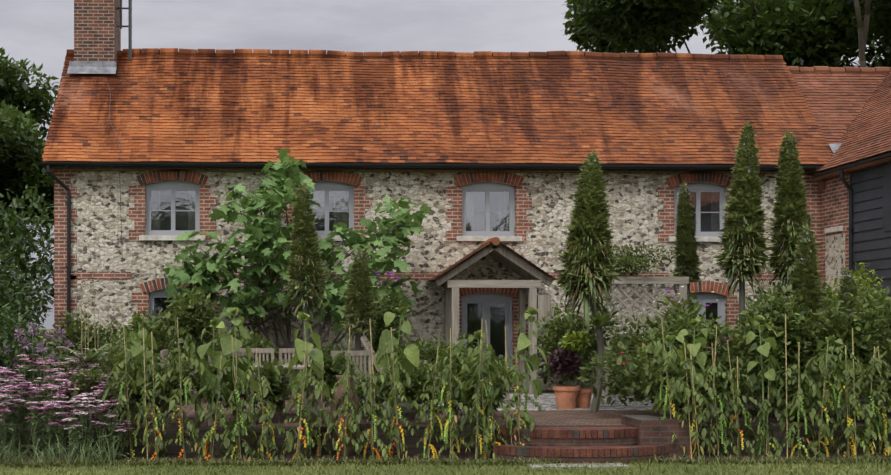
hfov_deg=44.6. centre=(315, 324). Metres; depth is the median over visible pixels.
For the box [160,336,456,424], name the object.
teak furniture
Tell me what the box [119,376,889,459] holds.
plants
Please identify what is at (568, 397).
terracotta pots
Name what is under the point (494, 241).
porch tiles
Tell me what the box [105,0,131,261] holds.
aerial and cable
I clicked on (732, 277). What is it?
tall plants
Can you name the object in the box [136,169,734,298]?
brick arches
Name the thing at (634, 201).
house wall
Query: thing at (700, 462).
lawn
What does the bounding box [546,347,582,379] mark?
purple aeonium
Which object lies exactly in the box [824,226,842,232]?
wing sill
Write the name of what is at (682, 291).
trellis frame
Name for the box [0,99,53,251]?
tree
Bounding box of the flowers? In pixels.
[0,271,749,431]
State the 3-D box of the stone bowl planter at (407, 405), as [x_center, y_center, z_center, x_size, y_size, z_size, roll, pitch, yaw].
[1.149,1.172,15.168,0.660,0.330,0.660,0,0,-2]
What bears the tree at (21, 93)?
on the tree trunk
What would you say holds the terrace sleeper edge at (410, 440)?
on the lawn at (339, 470)
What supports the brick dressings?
attached to the house
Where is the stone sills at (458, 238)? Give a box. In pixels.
[139,235,721,346]
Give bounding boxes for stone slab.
[526,463,629,468]
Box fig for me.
[162,149,431,392]
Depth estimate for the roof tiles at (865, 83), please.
23.35 m
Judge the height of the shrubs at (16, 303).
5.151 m
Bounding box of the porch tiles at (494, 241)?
[426,237,556,281]
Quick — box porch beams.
[446,250,540,287]
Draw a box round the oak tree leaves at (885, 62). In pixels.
[725,0,890,67]
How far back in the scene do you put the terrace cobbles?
17.92 m
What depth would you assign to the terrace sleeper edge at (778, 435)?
14.09 m
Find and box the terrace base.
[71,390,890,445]
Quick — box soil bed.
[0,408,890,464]
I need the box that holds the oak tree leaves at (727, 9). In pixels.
[700,0,890,64]
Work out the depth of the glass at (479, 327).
22.08 m
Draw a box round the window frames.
[146,181,724,388]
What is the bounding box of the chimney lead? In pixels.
[67,61,116,73]
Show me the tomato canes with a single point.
(298, 440)
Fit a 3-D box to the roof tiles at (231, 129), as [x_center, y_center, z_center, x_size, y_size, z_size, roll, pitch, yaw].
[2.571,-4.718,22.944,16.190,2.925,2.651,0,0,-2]
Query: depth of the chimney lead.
23.42 m
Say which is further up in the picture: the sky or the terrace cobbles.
the sky
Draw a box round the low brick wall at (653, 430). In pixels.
[621,415,689,460]
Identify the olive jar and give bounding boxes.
[331,375,359,455]
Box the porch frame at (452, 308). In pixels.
[429,244,552,392]
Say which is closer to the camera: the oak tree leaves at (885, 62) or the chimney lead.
the chimney lead
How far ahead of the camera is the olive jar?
13.73 m
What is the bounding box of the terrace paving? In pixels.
[79,393,802,426]
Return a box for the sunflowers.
[127,305,890,454]
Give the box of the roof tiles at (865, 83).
[787,66,890,172]
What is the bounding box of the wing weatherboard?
[850,162,890,293]
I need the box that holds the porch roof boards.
[430,244,553,282]
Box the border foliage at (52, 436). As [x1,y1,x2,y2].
[0,288,147,466]
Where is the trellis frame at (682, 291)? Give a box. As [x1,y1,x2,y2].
[600,284,686,397]
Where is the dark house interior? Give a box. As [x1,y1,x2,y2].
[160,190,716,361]
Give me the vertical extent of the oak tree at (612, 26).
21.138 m
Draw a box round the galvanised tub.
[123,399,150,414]
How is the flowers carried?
on the terrace paving
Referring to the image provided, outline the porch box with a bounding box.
[537,295,550,323]
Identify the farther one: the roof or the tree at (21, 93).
the tree at (21, 93)
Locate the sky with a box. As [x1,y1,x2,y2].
[0,0,883,328]
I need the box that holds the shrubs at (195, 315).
[49,242,890,422]
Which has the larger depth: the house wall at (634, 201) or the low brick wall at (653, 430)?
the house wall at (634, 201)
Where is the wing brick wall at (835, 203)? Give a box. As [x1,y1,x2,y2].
[821,173,849,392]
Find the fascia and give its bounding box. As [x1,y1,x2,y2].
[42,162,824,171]
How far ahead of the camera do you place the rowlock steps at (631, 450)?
13.54 m
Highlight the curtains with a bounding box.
[151,190,718,331]
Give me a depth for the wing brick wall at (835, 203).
21.56 m
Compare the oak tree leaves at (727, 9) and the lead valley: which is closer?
the lead valley
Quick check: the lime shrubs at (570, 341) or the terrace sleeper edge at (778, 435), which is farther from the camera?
the lime shrubs at (570, 341)
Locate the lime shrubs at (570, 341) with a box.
[558,262,888,352]
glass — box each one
[151,190,719,231]
[154,298,717,361]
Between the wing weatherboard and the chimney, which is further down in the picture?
the wing weatherboard
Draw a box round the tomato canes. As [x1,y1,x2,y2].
[123,314,883,461]
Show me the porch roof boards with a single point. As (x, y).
(502, 256)
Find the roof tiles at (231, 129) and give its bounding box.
[42,48,832,164]
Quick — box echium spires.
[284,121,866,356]
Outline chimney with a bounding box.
[74,0,120,61]
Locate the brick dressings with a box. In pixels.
[54,168,820,404]
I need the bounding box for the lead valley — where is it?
[829,143,845,153]
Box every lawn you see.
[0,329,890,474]
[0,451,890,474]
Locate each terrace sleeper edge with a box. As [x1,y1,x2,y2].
[66,426,497,454]
[690,424,890,452]
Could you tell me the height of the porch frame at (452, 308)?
2.951 m
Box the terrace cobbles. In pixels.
[362,393,696,410]
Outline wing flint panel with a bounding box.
[825,233,844,308]
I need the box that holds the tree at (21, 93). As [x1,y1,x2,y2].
[0,47,58,138]
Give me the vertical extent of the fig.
4.804 m
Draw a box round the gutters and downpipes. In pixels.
[39,152,890,407]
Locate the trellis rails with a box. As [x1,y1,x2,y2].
[611,277,688,370]
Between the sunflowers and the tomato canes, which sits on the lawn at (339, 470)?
the sunflowers
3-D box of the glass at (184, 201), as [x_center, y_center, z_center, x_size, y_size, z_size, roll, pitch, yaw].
[2.507,-2.328,22.047,11.782,0.882,0.006,0,0,-2]
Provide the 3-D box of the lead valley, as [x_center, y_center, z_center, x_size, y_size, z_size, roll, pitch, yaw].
[10.838,-3.396,22.125,0.390,0.767,0.550,0,0,-2]
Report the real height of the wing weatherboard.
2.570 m
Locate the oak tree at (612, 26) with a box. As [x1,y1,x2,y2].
[561,0,890,66]
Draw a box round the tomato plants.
[102,318,890,463]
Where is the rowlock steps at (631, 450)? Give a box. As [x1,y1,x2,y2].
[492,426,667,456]
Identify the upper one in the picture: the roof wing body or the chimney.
the chimney
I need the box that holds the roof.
[44,57,828,173]
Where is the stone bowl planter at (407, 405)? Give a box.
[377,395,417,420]
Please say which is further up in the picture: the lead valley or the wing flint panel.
the lead valley
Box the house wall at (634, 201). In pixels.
[71,171,797,407]
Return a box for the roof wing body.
[796,77,890,190]
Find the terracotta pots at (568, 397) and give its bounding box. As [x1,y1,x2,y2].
[553,385,592,408]
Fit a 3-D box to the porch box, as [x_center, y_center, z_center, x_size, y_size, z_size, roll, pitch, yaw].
[4.472,-0.298,21.026,0.260,0.570,0.180,0,0,-2]
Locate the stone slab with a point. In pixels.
(576, 465)
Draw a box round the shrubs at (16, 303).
[0,185,70,417]

